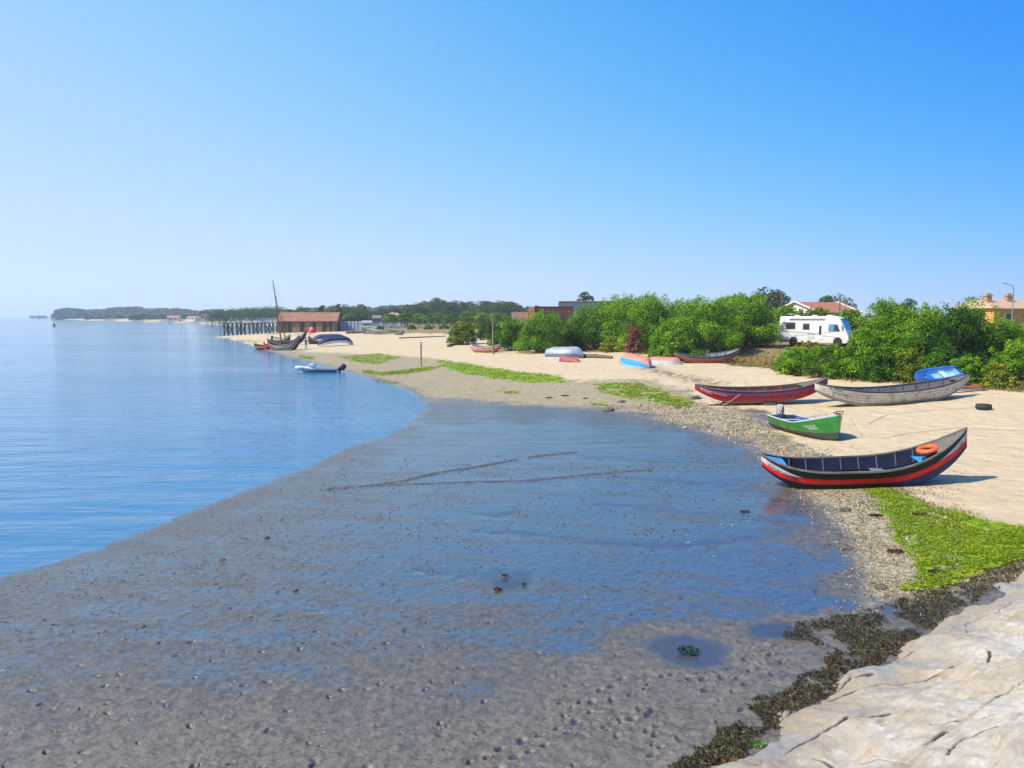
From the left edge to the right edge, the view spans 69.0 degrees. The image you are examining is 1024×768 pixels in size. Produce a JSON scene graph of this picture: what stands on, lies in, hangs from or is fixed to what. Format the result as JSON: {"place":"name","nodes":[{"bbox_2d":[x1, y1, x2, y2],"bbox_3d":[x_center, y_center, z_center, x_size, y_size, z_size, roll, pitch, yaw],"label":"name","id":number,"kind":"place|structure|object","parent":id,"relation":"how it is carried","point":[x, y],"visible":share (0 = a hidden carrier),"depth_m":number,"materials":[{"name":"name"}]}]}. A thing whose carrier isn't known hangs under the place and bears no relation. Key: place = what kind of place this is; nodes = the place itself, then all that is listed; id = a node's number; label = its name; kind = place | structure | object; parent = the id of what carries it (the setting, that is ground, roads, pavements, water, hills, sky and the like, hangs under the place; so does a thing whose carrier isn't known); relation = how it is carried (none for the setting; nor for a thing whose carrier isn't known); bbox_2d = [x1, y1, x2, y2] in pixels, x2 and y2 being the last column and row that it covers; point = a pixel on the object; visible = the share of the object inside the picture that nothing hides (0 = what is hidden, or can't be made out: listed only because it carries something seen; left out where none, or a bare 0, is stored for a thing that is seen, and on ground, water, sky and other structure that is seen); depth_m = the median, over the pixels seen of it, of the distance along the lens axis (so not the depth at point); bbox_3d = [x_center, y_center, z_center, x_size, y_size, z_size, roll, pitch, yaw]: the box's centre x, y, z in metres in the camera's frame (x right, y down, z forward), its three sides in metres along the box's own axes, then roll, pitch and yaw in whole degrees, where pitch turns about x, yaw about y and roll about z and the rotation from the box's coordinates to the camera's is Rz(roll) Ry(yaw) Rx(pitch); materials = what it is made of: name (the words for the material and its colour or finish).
{"place":"outdoors","nodes":[
{"label":"outdoors","id":0,"kind":"place"},
{"bbox_2d":[0,317,424,586],"bbox_3d":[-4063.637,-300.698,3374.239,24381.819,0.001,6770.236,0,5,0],"label":"lagoon water","id":1,"kind":"structure","parent":0,"point":[111,431],"depth_m":35.29,"materials":[{"name":"liquid"}]},
{"bbox_2d":[219,319,277,335],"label":"pier","id":2,"kind":"structure","parent":1,"relation":"in","point":[244,328],"depth_m":190.22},
{"bbox_2d":[263,279,299,350],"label":"sailing boat","id":3,"kind":"object","parent":1,"relation":"on","point":[292,345],"visible":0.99,"depth_m":107.59,"materials":[{"name":"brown wood"}]},
{"bbox_2d":[295,363,345,371],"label":"motor skiff","id":4,"kind":"object","parent":1,"relation":"on","point":[313,368],"visible":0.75,"depth_m":67.02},
{"bbox_2d":[0,317,1023,767],"bbox_3d":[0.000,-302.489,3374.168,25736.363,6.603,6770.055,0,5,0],"label":"beach terrain","id":5,"kind":"structure","parent":0,"point":[460,425],"depth_m":13.57,"materials":[{"name":"sand"}]},
{"bbox_2d":[167,315,181,321],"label":"shore house","id":6,"kind":"structure","parent":5,"relation":"on","point":[173,318],"depth_m":582.99,"materials":[{"name":"white tile"}]},
{"bbox_2d":[197,309,224,324],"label":"broadleaf tree","id":7,"kind":"object","parent":5,"relation":"on","point":[209,313],"visible":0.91,"depth_m":436.32,"materials":[{"name":"green plant"}]},
{"bbox_2d":[211,308,240,324],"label":"broadleaf tree","id":8,"kind":"object","parent":5,"relation":"on","point":[222,316],"visible":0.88,"depth_m":435.96,"materials":[{"name":"green plant"}]},
{"bbox_2d":[225,307,253,322],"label":"broadleaf tree","id":9,"kind":"object","parent":5,"relation":"on","point":[239,312],"visible":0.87,"depth_m":435.75,"materials":[{"name":"green plant"}]},
{"bbox_2d":[239,307,265,321],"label":"broadleaf tree","id":10,"kind":"object","parent":5,"relation":"on","point":[249,315],"visible":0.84,"depth_m":435.60,"materials":[{"name":"green plant"}]},
{"bbox_2d":[250,305,277,322],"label":"broadleaf tree","id":11,"kind":"object","parent":5,"relation":"on","point":[261,315],"visible":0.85,"depth_m":435.56,"materials":[{"name":"green plant"}]},
{"bbox_2d":[265,306,287,318],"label":"broadleaf tree","id":12,"kind":"object","parent":5,"relation":"on","point":[274,315],"visible":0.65,"depth_m":435.67,"materials":[{"name":"green plant"}]},
{"bbox_2d":[267,313,306,343],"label":"sailing boat","id":13,"kind":"object","parent":5,"relation":"on","point":[302,336],"visible":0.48,"depth_m":123.21,"materials":[{"name":"black wood"}]},
{"bbox_2d":[276,312,342,332],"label":"boathouse","id":14,"kind":"object","parent":5,"relation":"on","point":[294,322],"visible":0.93,"depth_m":195.83,"materials":[{"name":"brick"}]},
{"bbox_2d":[313,334,342,340],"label":"overturned boat","id":15,"kind":"object","parent":5,"relation":"on","point":[319,337],"visible":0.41,"depth_m":127.17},
{"bbox_2d":[317,336,352,345],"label":"overturned boat","id":16,"kind":"object","parent":5,"relation":"on","point":[332,339],"visible":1,"depth_m":113.96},
{"bbox_2d":[324,304,346,319],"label":"broadleaf tree","id":17,"kind":"object","parent":5,"relation":"on","point":[329,309],"visible":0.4,"depth_m":257.90,"materials":[{"name":"green plant"}]},
{"bbox_2d":[341,321,361,330],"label":"sheet fence","id":18,"kind":"object","parent":5,"relation":"on","point":[351,325],"visible":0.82,"depth_m":204.38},
{"bbox_2d":[29,304,710,323],"bbox_3d":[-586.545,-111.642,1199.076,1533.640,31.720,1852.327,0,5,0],"label":"wood","id":19,"kind":"object","parent":5,"relation":"on","point":[135,313],"visible":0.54,"depth_m":958.49,"materials":[{"name":"plant"}]},
{"bbox_2d":[361,329,393,334],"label":"timber heap","id":20,"kind":"object","parent":5,"relation":"on","point":[379,331],"visible":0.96,"depth_m":160.51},
{"bbox_2d":[371,315,407,327],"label":"building","id":21,"kind":"structure","parent":5,"relation":"on","point":[376,320],"depth_m":234.21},
{"bbox_2d":[382,314,397,327],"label":"umbrella pine","id":22,"kind":"object","parent":5,"relation":"on","point":[389,317],"visible":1,"depth_m":223.03,"materials":[{"name":"green plant"}]},
{"bbox_2d":[396,312,413,327],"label":"umbrella pine","id":23,"kind":"object","parent":5,"relation":"on","point":[402,317],"visible":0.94,"depth_m":228.66,"materials":[{"name":"green plant"}]},
{"bbox_2d":[409,313,428,322],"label":"umbrella pine","id":24,"kind":"object","parent":5,"relation":"on","point":[417,317],"visible":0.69,"depth_m":235.10,"materials":[{"name":"green plant"}]},
{"bbox_2d":[421,312,448,322],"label":"umbrella pine","id":25,"kind":"object","parent":5,"relation":"on","point":[429,316],"visible":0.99,"depth_m":223.03,"materials":[{"name":"green plant"}]},
{"bbox_2d":[436,300,448,312],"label":"pine tree","id":26,"kind":"object","parent":5,"relation":"on","point":[442,303],"visible":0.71,"depth_m":361.54,"materials":[{"name":"green plant"}]},
{"bbox_2d":[440,314,457,323],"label":"umbrella pine","id":27,"kind":"object","parent":5,"relation":"on","point":[451,317],"visible":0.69,"depth_m":229.31,"materials":[{"name":"green plant"}]},
{"bbox_2d":[443,302,458,313],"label":"pine tree","id":28,"kind":"object","parent":5,"relation":"on","point":[450,309],"visible":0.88,"depth_m":354.65,"materials":[{"name":"green plant"}]},
{"bbox_2d":[446,320,479,344],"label":"bush","id":29,"kind":"object","parent":5,"relation":"on","point":[460,332],"visible":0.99,"depth_m":106.49,"materials":[{"name":"green plant"}]},
{"bbox_2d":[457,310,483,322],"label":"umbrella pine","id":30,"kind":"object","parent":5,"relation":"on","point":[471,314],"visible":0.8,"depth_m":235.16,"materials":[{"name":"green plant"}]},
{"bbox_2d":[474,312,490,322],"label":"umbrella pine","id":31,"kind":"object","parent":5,"relation":"on","point":[481,316],"visible":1,"depth_m":223.34,"materials":[{"name":"green plant"}]},
{"bbox_2d":[0,444,965,767],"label":"mud grit","id":32,"kind":"object","parent":5,"relation":"on","point":[452,618],"visible":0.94,"depth_m":12.91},
{"bbox_2d":[470,343,500,352],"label":"wooden boat","id":33,"kind":"object","parent":5,"relation":"on","point":[481,349],"visible":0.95,"depth_m":85.17,"materials":[{"name":"red wood"}]},
{"bbox_2d":[476,321,496,339],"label":"shrub","id":34,"kind":"object","parent":5,"relation":"on","point":[484,330],"visible":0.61,"depth_m":118.20,"materials":[{"name":"green plant"}]},
{"bbox_2d":[478,301,500,313],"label":"pine tree","id":35,"kind":"object","parent":5,"relation":"on","point":[484,307],"visible":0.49,"depth_m":306.51,"materials":[{"name":"green plant"}]},
{"bbox_2d":[486,303,505,314],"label":"pine tree","id":36,"kind":"object","parent":5,"relation":"on","point":[498,307],"visible":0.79,"depth_m":293.90,"materials":[{"name":"green plant"}]},
{"bbox_2d":[488,312,508,322],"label":"umbrella pine","id":37,"kind":"object","parent":5,"relation":"on","point":[497,318],"visible":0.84,"depth_m":229.37,"materials":[{"name":"green plant"}]},
{"bbox_2d":[486,316,530,350],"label":"bush","id":38,"kind":"object","parent":5,"relation":"on","point":[502,336],"visible":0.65,"depth_m":86.56,"materials":[{"name":"green plant"}]},
{"bbox_2d":[511,306,573,331],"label":"flat roofed building","id":39,"kind":"structure","parent":5,"relation":"on","point":[563,311],"depth_m":149.30,"materials":[{"name":"red brick"}]},
{"bbox_2d":[512,309,576,352],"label":"bush","id":40,"kind":"object","parent":5,"relation":"on","point":[547,325],"visible":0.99,"depth_m":80.51,"materials":[{"name":"green plant"}]},
{"bbox_2d":[545,346,583,358],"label":"overturned boat","id":41,"kind":"object","parent":5,"relation":"on","point":[559,352],"visible":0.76,"depth_m":72.02,"materials":[{"name":"silver metal"}]},
{"bbox_2d":[548,328,586,349],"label":"bush","id":42,"kind":"object","parent":5,"relation":"on","point":[583,347],"visible":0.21,"depth_m":82.68,"materials":[{"name":"green plant"}]},
{"bbox_2d":[559,356,580,362],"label":"overturned boat","id":43,"kind":"object","parent":5,"relation":"on","point":[566,359],"visible":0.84,"depth_m":68.06,"materials":[{"name":"red wood"}]},
{"bbox_2d":[558,301,611,328],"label":"flat roofed building","id":44,"kind":"structure","parent":5,"relation":"on","point":[575,304],"depth_m":175.09,"materials":[{"name":"grey stone"}]},
{"bbox_2d":[576,292,594,300],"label":"pine tree","id":45,"kind":"object","parent":5,"relation":"on","point":[585,297],"visible":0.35,"depth_m":198.57,"materials":[{"name":"green plant"}]},
{"bbox_2d":[566,302,620,348],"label":"bush","id":46,"kind":"object","parent":5,"relation":"on","point":[588,317],"visible":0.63,"depth_m":83.00,"materials":[{"name":"green plant"}]},
{"bbox_2d":[584,354,612,357],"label":"driftwood log","id":47,"kind":"object","parent":5,"relation":"on","point":[595,356],"visible":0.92,"depth_m":70.87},
{"bbox_2d":[599,336,624,352],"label":"shrub","id":48,"kind":"object","parent":5,"relation":"on","point":[610,341],"visible":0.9,"depth_m":78.76,"materials":[{"name":"green plant"}]},
{"bbox_2d":[589,292,653,347],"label":"bush","id":49,"kind":"object","parent":5,"relation":"on","point":[618,308],"visible":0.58,"depth_m":81.28,"materials":[{"name":"green plant"}]},
{"bbox_2d":[237,338,1023,590],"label":"green algae","id":50,"kind":"object","parent":5,"relation":"on","point":[976,546],"visible":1,"depth_m":15.93,"materials":[{"name":"plant"}]},
{"bbox_2d":[623,326,642,353],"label":"shrub","id":51,"kind":"object","parent":5,"relation":"on","point":[630,337],"visible":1,"depth_m":72.30,"materials":[{"name":"red plant"}]},
{"bbox_2d":[620,353,651,367],"bbox_3d":[10.323,-1.893,61.224,1.944,1.057,4.000,-2,8,-18],"label":"overturned boat","id":52,"kind":"object","parent":5,"relation":"on","point":[630,360],"visible":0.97,"depth_m":60.24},
{"bbox_2d":[615,291,676,353],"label":"bush","id":53,"kind":"object","parent":5,"relation":"on","point":[647,312],"visible":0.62,"depth_m":73.65,"materials":[{"name":"green plant"}]},
{"bbox_2d":[649,356,680,364],"bbox_3d":[12.895,-1.982,62.837,3.000,0.637,1.444,4,7,40],"label":"overturned boat","id":54,"kind":"object","parent":5,"relation":"on","point":[665,360],"visible":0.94,"depth_m":62.22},
{"bbox_2d":[648,346,683,360],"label":"shrub","id":55,"kind":"object","parent":5,"relation":"on","point":[658,350],"visible":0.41,"depth_m":63.91,"materials":[{"name":"green plant"}]},
{"bbox_2d":[646,315,711,356],"bbox_3d":[14.529,-4.005,65.002,5.454,4.077,4.991,0,5,0],"label":"bush","id":56,"kind":"object","parent":5,"relation":"on","point":[681,333],"visible":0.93,"depth_m":63.87,"materials":[{"name":"green plant"}]},
{"bbox_2d":[662,297,699,324],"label":"bush","id":57,"kind":"object","parent":5,"relation":"on","point":[681,302],"visible":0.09,"depth_m":79.38,"materials":[{"name":"green plant"}]},
{"bbox_2d":[677,645,698,654],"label":"seaweed tuft","id":58,"kind":"object","parent":5,"relation":"on","point":[683,649],"visible":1,"depth_m":10.76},
{"bbox_2d":[674,348,739,362],"bbox_3d":[16.422,-2.406,62.775,5.600,1.170,1.544,-1,13,-2],"label":"wooden boat","id":59,"kind":"object","parent":5,"relation":"on","point":[720,357],"visible":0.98,"depth_m":62.35,"materials":[{"name":"wood"}]},
{"bbox_2d":[673,295,745,352],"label":"bush","id":60,"kind":"object","parent":5,"relation":"on","point":[715,319],"visible":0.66,"depth_m":66.83,"materials":[{"name":"green plant"}]},
{"bbox_2d":[705,316,745,351],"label":"bush","id":61,"kind":"object","parent":5,"relation":"on","point":[716,341],"visible":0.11,"depth_m":69.14,"materials":[{"name":"green plant"}]},
{"bbox_2d":[718,292,781,347],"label":"bush","id":62,"kind":"object","parent":5,"relation":"on","point":[749,310],"visible":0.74,"depth_m":71.29,"materials":[{"name":"green plant"}]},
{"bbox_2d":[746,738,766,748],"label":"seaweed tuft","id":63,"kind":"object","parent":5,"relation":"on","point":[754,741],"visible":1,"depth_m":8.25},
{"bbox_2d":[695,377,827,402],"bbox_3d":[12.636,0.313,37.778,6.700,1.100,1.594,-2,8,1],"label":"wooden boat","id":64,"kind":"object","parent":5,"relation":"on","point":[775,393],"visible":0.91,"depth_m":37.30,"materials":[{"name":"paint"}]},
{"bbox_2d":[751,286,783,310],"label":"pine tree","id":65,"kind":"object","parent":5,"relation":"on","point":[769,299],"visible":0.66,"depth_m":147.60,"materials":[{"name":"green plant"}]},
{"bbox_2d":[771,291,790,307],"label":"pine tree","id":66,"kind":"object","parent":5,"relation":"on","point":[786,299],"visible":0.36,"depth_m":148.32,"materials":[{"name":"green plant"}]},
{"bbox_2d":[603,399,964,617],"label":"shell gravel","id":67,"kind":"structure","parent":5,"relation":"on","point":[805,452],"depth_m":18.47,"materials":[{"name":"gravel"}]},
{"bbox_2d":[768,304,800,338],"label":"bush","id":68,"kind":"object","parent":5,"relation":"on","point":[783,310],"visible":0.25,"depth_m":92.78,"materials":[{"name":"green plant"}]},
{"bbox_2d":[771,345,821,374],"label":"bush","id":69,"kind":"object","parent":5,"relation":"on","point":[791,362],"visible":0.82,"depth_m":48.74,"materials":[{"name":"green plant"}]},
{"bbox_2d":[766,404,843,439],"bbox_3d":[11.649,1.555,29.549,1.664,1.482,4.253,1,5,-11],"label":"motor boat","id":70,"kind":"object","parent":5,"relation":"on","point":[826,427],"visible":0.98,"depth_m":28.31,"materials":[{"name":"green paint"}]},
{"bbox_2d":[586,346,1023,391],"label":"dry grass","id":71,"kind":"structure","parent":5,"relation":"on","point":[768,364],"depth_m":48.38,"materials":[{"name":"plant"}]},
{"bbox_2d":[795,340,822,357],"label":"bush","id":72,"kind":"object","parent":5,"relation":"on","point":[809,344],"visible":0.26,"depth_m":57.05,"materials":[{"name":"plant"}]},
{"bbox_2d":[793,307,831,315],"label":"bush","id":73,"kind":"object","parent":5,"relation":"on","point":[819,311],"visible":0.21,"depth_m":90.92,"materials":[{"name":"green plant"}]},
{"bbox_2d":[779,314,851,346],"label":"motorhome","id":74,"kind":"object","parent":5,"relation":"on","point":[795,329],"visible":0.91,"depth_m":72.25,"materials":[{"name":"white metal"}]},
{"bbox_2d":[817,323,822,339],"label":"door","id":75,"kind":"structure","parent":74,"relation":"in","point":[819,325],"depth_m":71.92,"materials":[{"name":"white plastic"}]},
{"bbox_2d":[828,324,839,331],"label":"cab window","id":76,"kind":"structure","parent":74,"relation":"in","point":[832,327],"depth_m":71.12,"materials":[{"name":"blue glass"}]},
{"bbox_2d":[779,301,862,326],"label":"tiled house","id":77,"kind":"structure","parent":5,"relation":"on","point":[833,307],"depth_m":115.27,"materials":[{"name":"ceramic"}]},
{"bbox_2d":[802,343,858,379],"bbox_3d":[19.871,-1.387,46.034,3.124,2.314,3.094,-3,6,-29],"label":"bush","id":78,"kind":"object","parent":5,"relation":"on","point":[828,366],"visible":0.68,"depth_m":45.80,"materials":[{"name":"green plant"}]},
{"bbox_2d":[667,559,1023,767],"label":"seaweed wrack","id":79,"kind":"object","parent":5,"relation":"on","point":[727,729],"visible":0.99,"depth_m":10.50,"materials":[{"name":"plant"}]},
{"bbox_2d":[831,308,871,330],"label":"bush","id":80,"kind":"object","parent":5,"relation":"on","point":[851,315],"visible":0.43,"depth_m":88.68,"materials":[{"name":"green plant"}]},
{"bbox_2d":[761,427,967,489],"bbox_3d":[9.741,2.068,20.741,5.400,1.520,1.664,-3,9,9],"label":"wooden boat","id":81,"kind":"object","parent":5,"relation":"on","point":[910,466],"visible":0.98,"depth_m":20.42,"materials":[{"name":"black paint"}]},
{"bbox_2d":[916,444,938,454],"bbox_3d":[11.402,1.791,20.432,0.586,0.148,0.586,-15,7,10],"label":"life ring","id":82,"kind":"object","parent":81,"relation":"on","point":[921,450],"visible":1,"depth_m":20.34,"materials":[{"name":"orange plastic"}]},
{"bbox_2d":[834,326,895,379],"bbox_3d":[21.371,-1.803,44.661,3.607,3.317,3.613,0,5,0],"label":"bush","id":83,"kind":"object","parent":5,"relation":"on","point":[862,343],"visible":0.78,"depth_m":44.35,"materials":[{"name":"green plant"}]},
{"bbox_2d":[857,348,902,382],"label":"bush","id":84,"kind":"object","parent":5,"relation":"on","point":[882,358],"visible":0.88,"depth_m":42.95,"materials":[{"name":"green plant"}]},
{"bbox_2d":[849,296,916,357],"bbox_3d":[23.501,-3.079,47.123,4.807,5.016,4.235,-2,6,-20],"label":"bush","id":85,"kind":"object","parent":5,"relation":"on","point":[880,316],"visible":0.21,"depth_m":46.52,"materials":[{"name":"green plant"}]},
{"bbox_2d":[815,374,969,405],"bbox_3d":[18.648,0.256,36.425,8.500,1.270,1.664,-4,9,-11],"label":"wooden boat","id":86,"kind":"object","parent":5,"relation":"on","point":[930,390],"visible":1,"depth_m":35.91,"materials":[{"name":"grey paint"}]},
{"bbox_2d":[872,301,925,346],"bbox_3d":[25.227,-3.081,48.226,4.409,4.577,4.434,1,5,15],"label":"bush","id":87,"kind":"object","parent":5,"relation":"on","point":[914,314],"visible":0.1,"depth_m":47.57,"materials":[{"name":"green plant"}]},
{"bbox_2d":[881,347,928,381],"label":"bush","id":88,"kind":"object","parent":5,"relation":"on","point":[905,359],"visible":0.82,"depth_m":42.42,"materials":[{"name":"green plant"}]},
{"bbox_2d":[901,298,918,311],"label":"pine tree","id":89,"kind":"object","parent":5,"relation":"on","point":[909,302],"visible":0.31,"depth_m":118.96,"materials":[{"name":"green plant"}]},
{"bbox_2d":[886,302,953,370],"bbox_3d":[24.584,-2.680,44.964,4.220,4.645,4.213,2,6,23],"label":"bush","id":90,"kind":"object","parent":5,"relation":"on","point":[914,328],"visible":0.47,"depth_m":44.41,"materials":[{"name":"green plant"}]},
{"bbox_2d":[912,352,950,380],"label":"shrub","id":91,"kind":"object","parent":5,"relation":"on","point":[935,359],"visible":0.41,"depth_m":41.38,"materials":[{"name":"green plant"}]},
{"bbox_2d":[850,418,1022,438],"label":"mooring rope","id":92,"kind":"object","parent":5,"relation":"on","point":[939,429],"visible":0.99,"depth_m":28.30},
{"bbox_2d":[914,366,963,381],"bbox_3d":[22.826,-0.439,40.058,2.350,0.577,1.244,-8,29,3],"label":"dinghy","id":93,"kind":"object","parent":5,"relation":"on","point":[926,374],"visible":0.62,"depth_m":40.34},
{"bbox_2d":[916,299,987,367],"bbox_3d":[25.779,-2.584,43.690,4.025,4.730,3.851,0,5,0],"label":"bush","id":94,"kind":"object","parent":5,"relation":"on","point":[963,325],"visible":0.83,"depth_m":42.96,"materials":[{"name":"green plant"}]},
{"bbox_2d":[942,356,986,385],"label":"shrub","id":95,"kind":"object","parent":5,"relation":"on","point":[969,367],"visible":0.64,"depth_m":40.78,"materials":[{"name":"green plant"}]},
{"bbox_2d":[941,296,1004,370],"bbox_3d":[27.234,-2.875,44.650,4.057,4.948,4.392,3,6,28],"label":"bush","id":96,"kind":"object","parent":5,"relation":"on","point":[989,338],"visible":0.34,"depth_m":43.78,"materials":[{"name":"green plant"}]},
{"bbox_2d":[975,403,991,409],"bbox_3d":[20.834,0.995,32.909,0.640,0.220,0.635,0,5,0],"label":"old tyre","id":97,"kind":"object","parent":5,"relation":"on","point":[982,406],"visible":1,"depth_m":32.69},
{"bbox_2d":[951,293,1023,325],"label":"ochre house","id":98,"kind":"structure","parent":5,"relation":"on","point":[1005,304],"depth_m":97.10,"materials":[{"name":"paint"}]},
{"bbox_2d":[973,315,1021,354],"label":"bush","id":99,"kind":"object","parent":5,"relation":"on","point":[1005,329],"visible":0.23,"depth_m":45.43,"materials":[{"name":"green plant"}]},
{"bbox_2d":[980,361,1017,388],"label":"shrub","id":100,"kind":"object","parent":5,"relation":"on","point":[993,377],"visible":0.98,"depth_m":39.10,"materials":[{"name":"green plant"}]},
{"bbox_2d":[979,339,1023,380],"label":"bush","id":101,"kind":"object","parent":5,"relation":"on","point":[1012,357],"visible":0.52,"depth_m":40.71,"materials":[{"name":"green plant"}]},
{"bbox_2d":[995,316,1023,351],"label":"bush","id":102,"kind":"object","parent":5,"relation":"on","point":[1007,321],"visible":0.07,"depth_m":46.75,"materials":[{"name":"green plant"}]},
{"bbox_2d":[0,0,1023,316],"label":"sky","id":103,"kind":"structure","parent":0,"point":[199,155],"materials":[{"name":"blue"}]},
{"bbox_2d":[709,571,1023,767],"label":"granite slope","id":104,"kind":"structure","parent":0,"point":[947,692],"depth_m":8.33,"materials":[{"name":"stone"}]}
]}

